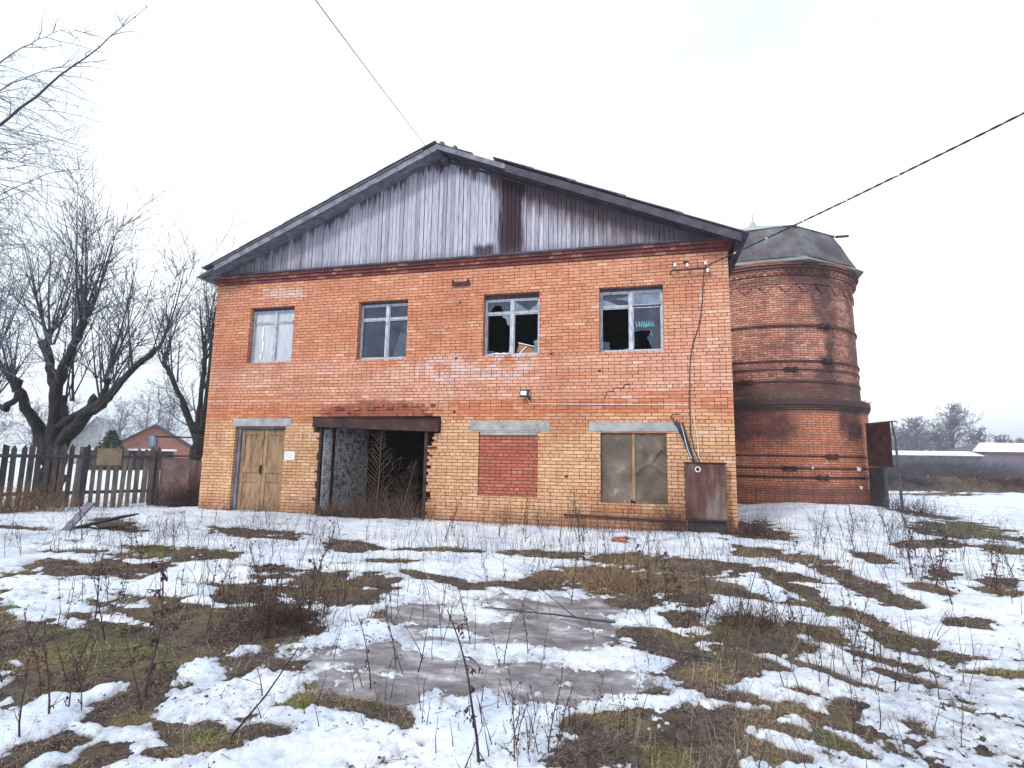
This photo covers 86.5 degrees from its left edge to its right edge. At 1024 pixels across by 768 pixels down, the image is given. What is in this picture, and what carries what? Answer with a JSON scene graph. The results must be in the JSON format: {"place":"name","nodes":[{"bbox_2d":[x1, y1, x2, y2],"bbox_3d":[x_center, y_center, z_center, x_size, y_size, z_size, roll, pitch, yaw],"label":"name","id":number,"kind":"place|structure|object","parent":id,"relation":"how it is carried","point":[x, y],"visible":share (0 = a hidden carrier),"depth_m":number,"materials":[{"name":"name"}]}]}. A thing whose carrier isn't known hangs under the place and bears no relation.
{"place":"outdoors","nodes":[
{"label":"outdoors","id":0,"kind":"place"},
{"bbox_2d":[0,450,1023,767],"bbox_3d":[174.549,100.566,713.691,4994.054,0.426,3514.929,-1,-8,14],"label":"ground","id":1,"kind":"structure","parent":0,"point":[120,750],"depth_m":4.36,"materials":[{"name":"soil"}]},
{"bbox_2d":[0,400,25,449],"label":"bare tree","id":2,"kind":"object","parent":1,"relation":"on","point":[4,427],"visible":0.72,"depth_m":53.56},
{"bbox_2d":[1,397,48,447],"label":"bare tree","id":3,"kind":"object","parent":1,"relation":"on","point":[30,431],"visible":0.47,"depth_m":49.58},
{"bbox_2d":[25,617,67,713],"bbox_3d":[-2.638,1.633,3.100,0.188,0.613,0.146,-4,-9,31],"label":"dry weed","id":4,"kind":"object","parent":1,"relation":"on","point":[48,678],"visible":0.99,"depth_m":3.09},
{"bbox_2d":[0,470,142,513],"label":"dry brush","id":5,"kind":"object","parent":1,"relation":"on","point":[9,504],"visible":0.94,"depth_m":13.25,"materials":[{"name":"plant"}]},
{"bbox_2d":[64,646,84,706],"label":"dry weed","id":6,"kind":"object","parent":1,"relation":"on","point":[69,697],"visible":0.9,"depth_m":3.27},
{"bbox_2d":[0,442,161,508],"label":"picket fence","id":7,"kind":"object","parent":1,"relation":"on","point":[108,457],"visible":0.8,"depth_m":14.37,"materials":[{"name":"brown wood"}]},
{"bbox_2d":[0,1,169,402],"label":"overhanging tree","id":8,"kind":"object","parent":1,"relation":"on","point":[10,115],"visible":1,"depth_m":8.23,"materials":[{"name":"grey plant"}]},
{"bbox_2d":[67,416,121,463],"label":"grey house","id":9,"kind":"structure","parent":1,"relation":"on","point":[87,436],"depth_m":60.64,"materials":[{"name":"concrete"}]},
{"bbox_2d":[80,548,112,621],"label":"dry weed","id":10,"kind":"object","parent":1,"relation":"on","point":[98,585],"visible":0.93,"depth_m":4.74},
{"bbox_2d":[74,513,138,527],"bbox_3d":[-8.123,2.726,10.772,1.125,0.309,0.500,0,-8,4],"label":"board","id":11,"kind":"object","parent":1,"relation":"on","point":[105,520],"visible":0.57,"depth_m":10.58,"materials":[{"name":"brown wood"}]},
{"bbox_2d":[91,407,122,441],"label":"birch tree","id":12,"kind":"object","parent":1,"relation":"on","point":[104,428],"visible":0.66,"depth_m":44.49,"materials":[{"name":"white plant"}]},
{"bbox_2d":[89,429,128,469],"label":"conifer bush","id":13,"kind":"object","parent":1,"relation":"on","point":[112,439],"visible":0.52,"depth_m":42.68,"materials":[{"name":"green plant"}]},
{"bbox_2d":[89,396,139,439],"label":"bare tree","id":14,"kind":"object","parent":1,"relation":"on","point":[125,415],"visible":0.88,"depth_m":52.74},
{"bbox_2d":[0,147,246,506],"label":"pollarded tree","id":15,"kind":"object","parent":1,"relation":"on","point":[61,428],"visible":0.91,"depth_m":14.64,"materials":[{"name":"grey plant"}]},
{"bbox_2d":[88,448,176,469],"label":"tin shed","id":16,"kind":"structure","parent":1,"relation":"on","point":[163,452],"depth_m":44.18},
{"bbox_2d":[107,386,179,437],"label":"bare tree","id":17,"kind":"object","parent":1,"relation":"on","point":[143,404],"visible":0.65,"depth_m":64.34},
{"bbox_2d":[121,389,177,434],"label":"bare tree","id":18,"kind":"object","parent":1,"relation":"on","point":[159,415],"visible":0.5,"depth_m":58.93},
{"bbox_2d":[122,560,184,696],"bbox_3d":[-2.211,1.539,3.342,0.304,0.909,0.387,7,-10,-37],"label":"dry weed","id":19,"kind":"object","parent":1,"relation":"on","point":[152,665],"visible":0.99,"depth_m":3.38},
{"bbox_2d":[122,424,190,458],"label":"brick house","id":20,"kind":"structure","parent":1,"relation":"on","point":[144,438],"depth_m":50.43,"materials":[{"name":"brown brick"}]},
{"bbox_2d":[114,469,200,507],"bbox_3d":[-9.079,2.914,15.179,3.136,1.348,2.030,-1,-8,14],"label":"dry brush","id":21,"kind":"object","parent":1,"relation":"on","point":[180,500],"visible":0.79,"depth_m":14.92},
{"bbox_2d":[137,394,193,440],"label":"bare tree","id":22,"kind":"object","parent":1,"relation":"on","point":[171,421],"visible":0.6,"depth_m":56.20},
{"bbox_2d":[157,455,202,504],"bbox_3d":[-8.999,2.820,15.642,2.217,1.545,0.087,2,-8,-6],"label":"sheet metal fence","id":23,"kind":"object","parent":1,"relation":"on","point":[177,467],"visible":0.27,"depth_m":15.64,"materials":[{"name":"metal"}]},
{"bbox_2d":[129,236,234,469],"bbox_3d":[-11.609,-0.502,20.187,4.805,9.767,2.861,-1,-8,14],"label":"pollarded tree","id":24,"kind":"object","parent":1,"relation":"on","point":[197,428],"visible":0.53,"depth_m":20.04,"materials":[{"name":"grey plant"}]},
{"bbox_2d":[204,544,236,642],"bbox_3d":[-2.396,1.709,4.397,0.173,0.798,0.254,-1,-8,16],"label":"dry weed","id":25,"kind":"object","parent":1,"relation":"on","point":[218,593],"visible":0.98,"depth_m":4.41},
{"bbox_2d":[217,598,235,644],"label":"dry weed","id":26,"kind":"object","parent":1,"relation":"on","point":[227,609],"visible":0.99,"depth_m":4.30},
{"bbox_2d":[0,495,485,583],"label":"dry stalks","id":27,"kind":"object","parent":1,"relation":"on","point":[174,540],"visible":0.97,"depth_m":8.53,"materials":[{"name":"plant"}]},
{"bbox_2d":[186,492,314,513],"bbox_3d":[-6.490,2.966,13.543,3.752,0.532,0.876,-1,-8,14],"label":"dry brush","id":28,"kind":"object","parent":1,"relation":"on","point":[230,507],"visible":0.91,"depth_m":13.62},
{"bbox_2d":[241,563,271,642],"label":"dry weed","id":29,"kind":"object","parent":1,"relation":"on","point":[258,602],"visible":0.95,"depth_m":4.45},
{"bbox_2d":[249,541,265,613],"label":"dry weed","id":30,"kind":"object","parent":1,"relation":"on","point":[258,580],"visible":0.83,"depth_m":4.87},
{"bbox_2d":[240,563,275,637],"bbox_3d":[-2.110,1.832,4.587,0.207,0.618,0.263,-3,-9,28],"label":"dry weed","id":31,"kind":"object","parent":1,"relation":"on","point":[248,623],"visible":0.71,"depth_m":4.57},
{"bbox_2d":[248,586,274,638],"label":"dry weed","id":32,"kind":"object","parent":1,"relation":"on","point":[263,617],"visible":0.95,"depth_m":4.43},
{"bbox_2d":[228,637,298,738],"bbox_3d":[-1.302,1.669,2.995,0.407,0.525,0.230,-1,-8,14],"label":"dry weed","id":33,"kind":"object","parent":1,"relation":"on","point":[246,718],"visible":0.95,"depth_m":2.89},
{"bbox_2d":[179,587,351,639],"bbox_3d":[-1.962,2.000,4.935,1.344,0.377,1.204,-1,-8,14],"label":"dry brush","id":34,"kind":"object","parent":1,"relation":"on","point":[289,616],"visible":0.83,"depth_m":4.79,"materials":[{"name":"plant"}]},
{"bbox_2d":[58,543,547,667],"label":"dry stalks","id":35,"kind":"object","parent":1,"relation":"on","point":[341,586],"visible":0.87,"depth_m":5.49,"materials":[{"name":"plant"}]},
{"bbox_2d":[296,558,324,631],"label":"dry weed","id":36,"kind":"object","parent":1,"relation":"on","point":[303,604],"visible":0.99,"depth_m":4.63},
{"bbox_2d":[307,519,335,613],"bbox_3d":[-1.837,1.751,5.119,0.187,0.924,0.300,-2,-8,18],"label":"dry weed","id":37,"kind":"object","parent":1,"relation":"on","point":[321,560],"visible":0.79,"depth_m":5.15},
{"bbox_2d":[347,430,402,512],"bbox_3d":[-3.366,2.194,13.033,1.636,2.171,0.618,0,-8,7],"label":"dead sapling","id":38,"kind":"object","parent":1,"relation":"on","point":[383,463],"visible":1,"depth_m":13.05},
{"bbox_2d":[321,483,434,520],"bbox_3d":[-3.026,2.694,12.596,3.121,0.944,1.832,-1,-8,14],"label":"dry brush","id":39,"kind":"object","parent":1,"relation":"on","point":[397,510],"visible":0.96,"depth_m":12.49,"materials":[{"name":"plant"}]},
{"bbox_2d":[385,460,423,517],"bbox_3d":[-2.542,2.514,12.797,1.109,1.502,0.389,0,-8,6],"label":"dead sapling","id":40,"kind":"object","parent":1,"relation":"on","point":[409,483],"visible":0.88,"depth_m":12.80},
{"bbox_2d":[447,610,491,767],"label":"dry weed","id":41,"kind":"object","parent":1,"relation":"on","point":[465,711],"visible":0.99,"depth_m":2.72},
{"bbox_2d":[285,590,655,717],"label":"ice","id":42,"kind":"structure","parent":1,"relation":"on","point":[440,673],"depth_m":4.05,"materials":[{"name":"ice"}]},
{"bbox_2d":[357,614,379,688],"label":"dry weed","id":43,"kind":"object","parent":42,"relation":"on","point":[367,660],"visible":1,"depth_m":3.57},
{"bbox_2d":[404,539,615,622],"bbox_3d":[-0.045,2.073,5.531,2.191,1.094,0.850,-1,-8,14],"label":"fallen branch","id":44,"kind":"object","parent":42,"relation":"on","point":[584,618],"visible":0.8,"depth_m":5.21,"materials":[{"name":"wood"}]},
{"bbox_2d":[196,140,749,533],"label":"brick building","id":45,"kind":"structure","parent":1,"relation":"on","point":[466,271],"depth_m":13.12,"materials":[{"name":"brick"}]},
{"bbox_2d":[236,429,264,511],"bbox_3d":[-6.830,2.260,14.211,0.676,2.140,0.131,-1,-8,14],"label":"door leaf","id":46,"kind":"structure","parent":45,"relation":"in","point":[252,448],"depth_m":14.22,"materials":[{"name":"paint"}]},
{"bbox_2d":[259,430,284,511],"bbox_3d":[-6.158,2.253,14.076,0.669,2.140,0.072,-1,-8,14],"label":"door leaf","id":47,"kind":"structure","parent":45,"relation":"in","point":[271,480],"depth_m":14.07,"materials":[{"name":"paint"}]},
{"bbox_2d":[251,307,294,362],"bbox_3d":[-6.357,-1.289,14.670,1.356,1.504,0.210,-1,-8,14],"label":"window frame","id":48,"kind":"structure","parent":45,"relation":"in","point":[273,327],"depth_m":14.63,"materials":[{"name":"white paint"}]},
{"bbox_2d":[315,0,441,166],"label":"overhead wire","id":49,"kind":"object","parent":45,"relation":"attached to","point":[369,72],"visible":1,"depth_m":8.02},
{"bbox_2d":[359,300,407,359],"bbox_3d":[-3.211,-1.342,13.896,1.356,1.504,0.210,-1,-8,14],"label":"window frame","id":50,"kind":"structure","parent":45,"relation":"in","point":[376,319],"depth_m":13.88,"materials":[{"name":"white paint"}]},
{"bbox_2d":[393,332,406,356],"bbox_3d":[-2.818,-0.980,13.795,0.440,0.660,0.040,-1,-8,14],"label":"window pane","id":51,"kind":"structure","parent":45,"relation":"on","point":[400,349],"depth_m":13.77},
{"bbox_2d":[484,293,538,355],"bbox_3d":[0.021,-1.401,13.073,1.366,1.504,0.263,-1,-8,14],"label":"window frame","id":52,"kind":"structure","parent":45,"relation":"in","point":[512,305],"depth_m":13.06,"materials":[{"name":"white paint"}]},
{"bbox_2d":[517,342,533,352],"bbox_3d":[0.352,-0.808,13.021,0.477,0.343,0.252,-1,-8,14],"label":"board","id":53,"kind":"object","parent":45,"relation":"on","point":[524,349],"visible":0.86,"depth_m":12.93,"materials":[{"name":"beige wood"}]},
{"bbox_2d":[564,513,684,521],"bbox_3d":[2.373,2.857,11.643,2.540,0.092,0.091,-1,-8,14],"label":"wall pipe","id":54,"kind":"object","parent":45,"relation":"attached to","point":[565,514],"depth_m":11.65,"materials":[{"name":"metal"}]},
{"bbox_2d":[600,286,663,351],"bbox_3d":[2.726,-1.443,12.435,1.406,1.504,0.210,-1,-8,14],"label":"window frame","id":55,"kind":"structure","parent":45,"relation":"in","point":[645,318],"depth_m":12.35,"materials":[{"name":"white paint"}]},
{"bbox_2d":[674,420,695,461],"bbox_3d":[3.649,1.209,11.509,0.433,0.886,0.119,-3,-9,29],"label":"cable bundle","id":56,"kind":"object","parent":45,"relation":"attached to","point":[678,426],"visible":0.96,"depth_m":11.49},
{"bbox_2d":[670,261,709,274],"bbox_3d":[3.906,-2.581,11.966,0.843,0.320,0.184,-1,-8,14],"label":"insulator bracket","id":57,"kind":"object","parent":45,"relation":"attached to","point":[687,265],"visible":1,"depth_m":11.90,"materials":[{"name":"ceramic"}]},
{"bbox_2d":[689,266,706,461],"bbox_3d":[4.019,-0.454,11.675,0.456,4.218,0.130,-3,-8,25],"label":"drop cable","id":58,"kind":"object","parent":57,"relation":"hanging from","point":[690,365],"visible":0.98,"depth_m":11.74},
{"bbox_2d":[707,112,1023,265],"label":"service cable","id":59,"kind":"object","parent":57,"relation":"attached to","point":[950,149],"visible":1,"depth_m":8.05,"materials":[{"name":"black rubber"}]},
{"bbox_2d":[0,450,1023,767],"bbox_3d":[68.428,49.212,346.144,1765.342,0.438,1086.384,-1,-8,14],"label":"snow","id":60,"kind":"structure","parent":1,"relation":"on","point":[308,742],"depth_m":4.67,"materials":[{"name":"snow"}]},
{"bbox_2d":[13,639,35,736],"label":"dry weed","id":61,"kind":"object","parent":60,"relation":"on","point":[19,715],"visible":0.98,"depth_m":2.93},
{"bbox_2d":[21,605,49,696],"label":"dry weed","id":62,"kind":"object","parent":60,"relation":"on","point":[33,651],"visible":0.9,"depth_m":3.39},
{"bbox_2d":[67,631,84,710],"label":"dry weed","id":63,"kind":"object","parent":60,"relation":"on","point":[80,687],"visible":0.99,"depth_m":3.20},
{"bbox_2d":[61,503,94,530],"bbox_3d":[-8.440,2.587,10.584,0.160,0.507,0.586,1,-8,2],"label":"plank","id":64,"kind":"object","parent":60,"relation":"on","point":[89,506],"visible":0.71,"depth_m":10.57,"materials":[{"name":"grey wood"}]},
{"bbox_2d":[63,623,92,692],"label":"dry weed","id":65,"kind":"object","parent":60,"relation":"on","point":[79,663],"visible":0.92,"depth_m":3.51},
{"bbox_2d":[299,496,381,517],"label":"dry brush","id":66,"kind":"object","parent":60,"relation":"on","point":[328,512],"visible":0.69,"depth_m":12.87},
{"bbox_2d":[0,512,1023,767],"bbox_3d":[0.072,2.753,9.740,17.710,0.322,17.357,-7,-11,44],"label":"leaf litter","id":67,"kind":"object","parent":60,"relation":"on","point":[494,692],"visible":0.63,"depth_m":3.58,"materials":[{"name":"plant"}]},
{"bbox_2d":[541,666,563,753],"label":"dry weed","id":68,"kind":"object","parent":60,"relation":"on","point":[552,714],"visible":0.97,"depth_m":2.85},
{"bbox_2d":[365,483,900,542],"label":"dry stalks","id":69,"kind":"object","parent":60,"relation":"on","point":[643,524],"visible":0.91,"depth_m":10.98,"materials":[{"name":"plant"}]},
{"bbox_2d":[837,588,861,650],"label":"dry weed","id":70,"kind":"object","parent":60,"relation":"on","point":[851,647],"visible":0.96,"depth_m":4.38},
{"bbox_2d":[851,588,869,664],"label":"dry weed","id":71,"kind":"object","parent":60,"relation":"on","point":[860,618],"visible":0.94,"depth_m":4.09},
{"bbox_2d":[853,614,874,676],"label":"dry weed","id":72,"kind":"object","parent":60,"relation":"on","point":[865,647],"visible":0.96,"depth_m":3.82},
{"bbox_2d":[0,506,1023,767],"bbox_3d":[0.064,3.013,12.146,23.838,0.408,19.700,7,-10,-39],"label":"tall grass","id":73,"kind":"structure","parent":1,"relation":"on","point":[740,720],"depth_m":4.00,"materials":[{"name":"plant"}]},
{"bbox_2d":[0,504,1023,597],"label":"dry grass","id":74,"kind":"structure","parent":1,"relation":"on","point":[348,550],"depth_m":8.25,"materials":[{"name":"plant"}]},
{"bbox_2d":[495,661,530,760],"bbox_3d":[0.010,1.671,2.737,0.158,0.500,0.112,-2,-8,23],"label":"dry weed","id":75,"kind":"object","parent":1,"relation":"on","point":[513,722],"visible":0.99,"depth_m":2.74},
{"bbox_2d":[239,646,866,767],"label":"dry stalks","id":76,"kind":"object","parent":1,"relation":"on","point":[531,720],"visible":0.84,"depth_m":3.02,"materials":[{"name":"plant"}]},
{"bbox_2d":[547,680,573,758],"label":"dry weed","id":77,"kind":"object","parent":1,"relation":"on","point":[558,736],"visible":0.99,"depth_m":2.76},
{"bbox_2d":[587,672,603,754],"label":"dry weed","id":78,"kind":"object","parent":1,"relation":"on","point":[593,715],"visible":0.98,"depth_m":2.84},
{"bbox_2d":[483,549,766,599],"bbox_3d":[1.308,2.279,6.550,3.291,0.407,1.586,-1,-8,14],"label":"dry brush","id":79,"kind":"object","parent":1,"relation":"on","point":[605,583],"visible":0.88,"depth_m":6.48,"materials":[{"name":"plant"}]},
{"bbox_2d":[246,509,1004,592],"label":"dry stalks","id":80,"kind":"object","parent":1,"relation":"on","point":[648,543],"visible":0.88,"depth_m":8.58,"materials":[{"name":"plant"}]},
{"bbox_2d":[565,594,710,670],"bbox_3d":[0.939,1.872,4.148,1.072,0.411,0.388,-2,-8,21],"label":"fallen branch","id":81,"kind":"object","parent":1,"relation":"on","point":[698,655],"visible":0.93,"depth_m":4.20,"materials":[{"name":"wood"}]},
{"bbox_2d":[632,544,658,605],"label":"dry weed","id":82,"kind":"object","parent":1,"relation":"on","point":[647,580],"visible":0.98,"depth_m":5.69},
{"bbox_2d":[635,488,702,531],"bbox_3d":[3.178,2.575,11.165,1.540,1.021,1.464,-1,-8,14],"label":"dry brush","id":83,"kind":"object","parent":1,"relation":"on","point":[671,527],"visible":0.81,"depth_m":11.07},
{"bbox_2d":[659,552,693,627],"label":"dry weed","id":84,"kind":"object","parent":1,"relation":"on","point":[674,580],"visible":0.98,"depth_m":4.97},
{"bbox_2d":[684,462,727,533],"bbox_3d":[3.979,2.407,11.173,0.820,1.585,0.321,-1,-8,14],"label":"metal cabinet","id":85,"kind":"object","parent":1,"relation":"on","point":[705,484],"visible":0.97,"depth_m":11.05,"materials":[{"name":"metal"}]},
{"bbox_2d":[717,514,789,539],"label":"dry brush","id":86,"kind":"object","parent":1,"relation":"on","point":[753,531],"visible":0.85,"depth_m":10.46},
{"bbox_2d":[683,592,826,643],"bbox_3d":[2.182,2.113,5.037,1.178,0.278,0.862,3,-8,-15],"label":"dry brush","id":87,"kind":"object","parent":1,"relation":"on","point":[748,617],"visible":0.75,"depth_m":5.04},
{"bbox_2d":[541,566,1023,699],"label":"dry stalks","id":88,"kind":"object","parent":1,"relation":"on","point":[840,633],"visible":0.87,"depth_m":4.49,"materials":[{"name":"plant"}]},
{"bbox_2d":[773,572,800,626],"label":"dry weed","id":89,"kind":"object","parent":1,"relation":"on","point":[785,593],"visible":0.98,"depth_m":4.98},
{"bbox_2d":[566,512,1023,613],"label":"dry stalks","id":90,"kind":"object","parent":1,"relation":"on","point":[892,556],"visible":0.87,"depth_m":7.67,"materials":[{"name":"plant"}]},
{"bbox_2d":[729,214,872,505],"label":"brick tower","id":91,"kind":"structure","parent":1,"relation":"on","point":[802,409],"depth_m":17.66,"materials":[{"name":"brick"}]},
{"bbox_2d":[864,421,895,507],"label":"metal gate","id":92,"kind":"structure","parent":91,"relation":"attached to","point":[879,447],"depth_m":16.94,"materials":[{"name":"metal"}]},
{"bbox_2d":[891,422,903,511],"bbox_3d":[11.134,2.468,15.681,0.108,2.834,1.208,-4,-9,30],"label":"leaning pole","id":93,"kind":"object","parent":1,"relation":"on","point":[898,468],"visible":0.84,"depth_m":15.73,"materials":[{"name":"brown wood"}]},
{"bbox_2d":[888,635,906,691],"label":"dry weed","id":94,"kind":"object","parent":1,"relation":"on","point":[895,679],"visible":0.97,"depth_m":3.55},
{"bbox_2d":[890,426,912,450],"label":"bare tree","id":95,"kind":"object","parent":1,"relation":"on","point":[900,448],"visible":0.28,"depth_m":104.63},
{"bbox_2d":[863,485,950,517],"bbox_3d":[11.155,3.275,15.333,2.116,0.855,2.127,9,-11,-44],"label":"dry brush","id":96,"kind":"object","parent":1,"relation":"on","point":[905,507],"visible":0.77,"depth_m":15.20,"materials":[{"name":"brown plant"}]},
{"bbox_2d":[792,492,1022,554],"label":"dry brush","id":97,"kind":"object","parent":1,"relation":"on","point":[926,524],"visible":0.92,"depth_m":11.13,"materials":[{"name":"brown plant"}]},
{"bbox_2d":[901,525,922,577],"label":"dry weed","id":98,"kind":"object","parent":1,"relation":"on","point":[908,544],"visible":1,"depth_m":7.25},
{"bbox_2d":[895,428,931,450],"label":"bare tree","id":99,"kind":"object","parent":1,"relation":"on","point":[909,438],"visible":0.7,"depth_m":105.59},
{"bbox_2d":[891,415,943,450],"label":"bare tree","id":100,"kind":"object","parent":1,"relation":"on","point":[916,425],"visible":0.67,"depth_m":107.98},
{"bbox_2d":[919,428,959,450],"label":"bare tree","id":101,"kind":"object","parent":1,"relation":"on","point":[939,436],"visible":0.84,"depth_m":106.22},
{"bbox_2d":[892,451,987,474],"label":"long shed","id":102,"kind":"structure","parent":1,"relation":"on","point":[938,453],"depth_m":80.23,"materials":[{"name":"white wood"}]},
{"bbox_2d":[925,529,955,586],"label":"dry weed","id":103,"kind":"object","parent":1,"relation":"on","point":[945,551],"visible":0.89,"depth_m":6.49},
{"bbox_2d":[928,537,960,604],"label":"dry weed","id":104,"kind":"object","parent":1,"relation":"on","point":[948,592],"visible":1,"depth_m":5.96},
{"bbox_2d":[873,450,1023,478],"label":"brushwood","id":105,"kind":"object","parent":1,"relation":"on","point":[919,467],"visible":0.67,"depth_m":62.19,"materials":[{"name":"brown plant"}]},
{"bbox_2d":[919,402,984,448],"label":"bare tree","id":106,"kind":"object","parent":1,"relation":"on","point":[953,421],"visible":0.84,"depth_m":107.29,"materials":[{"name":"plant"}]},
{"bbox_2d":[888,447,1023,476],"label":"brushwood","id":107,"kind":"object","parent":1,"relation":"on","point":[1011,462],"visible":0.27,"depth_m":68.36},
{"bbox_2d":[943,440,1023,464],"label":"building","id":108,"kind":"structure","parent":1,"relation":"on","point":[1003,449],"depth_m":91.69,"materials":[{"name":"paint"}]},
{"bbox_2d":[962,427,1010,445],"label":"bare tree","id":109,"kind":"object","parent":1,"relation":"on","point":[977,439],"visible":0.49,"depth_m":106.03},
{"bbox_2d":[0,0,1023,450],"label":"sky","id":110,"kind":"structure","parent":0,"point":[260,112],"materials":[{"name":"white"}]},
{"bbox_2d":[888,475,1023,492],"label":"earth bank","id":111,"kind":"structure","parent":0,"point":[945,486],"depth_m":30.45,"materials":[{"name":"soil"}]},
{"bbox_2d":[887,468,986,491],"bbox_3d":[22.754,5.532,31.858,10.136,1.548,5.364,-1,-8,14],"label":"brushwood","id":112,"kind":"object","parent":111,"relation":"on","point":[907,480],"visible":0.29,"depth_m":30.80,"materials":[{"name":"brown plant"}]},
{"bbox_2d":[908,469,1023,491],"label":"brushwood","id":113,"kind":"object","parent":111,"relation":"on","point":[1020,480],"visible":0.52,"depth_m":31.02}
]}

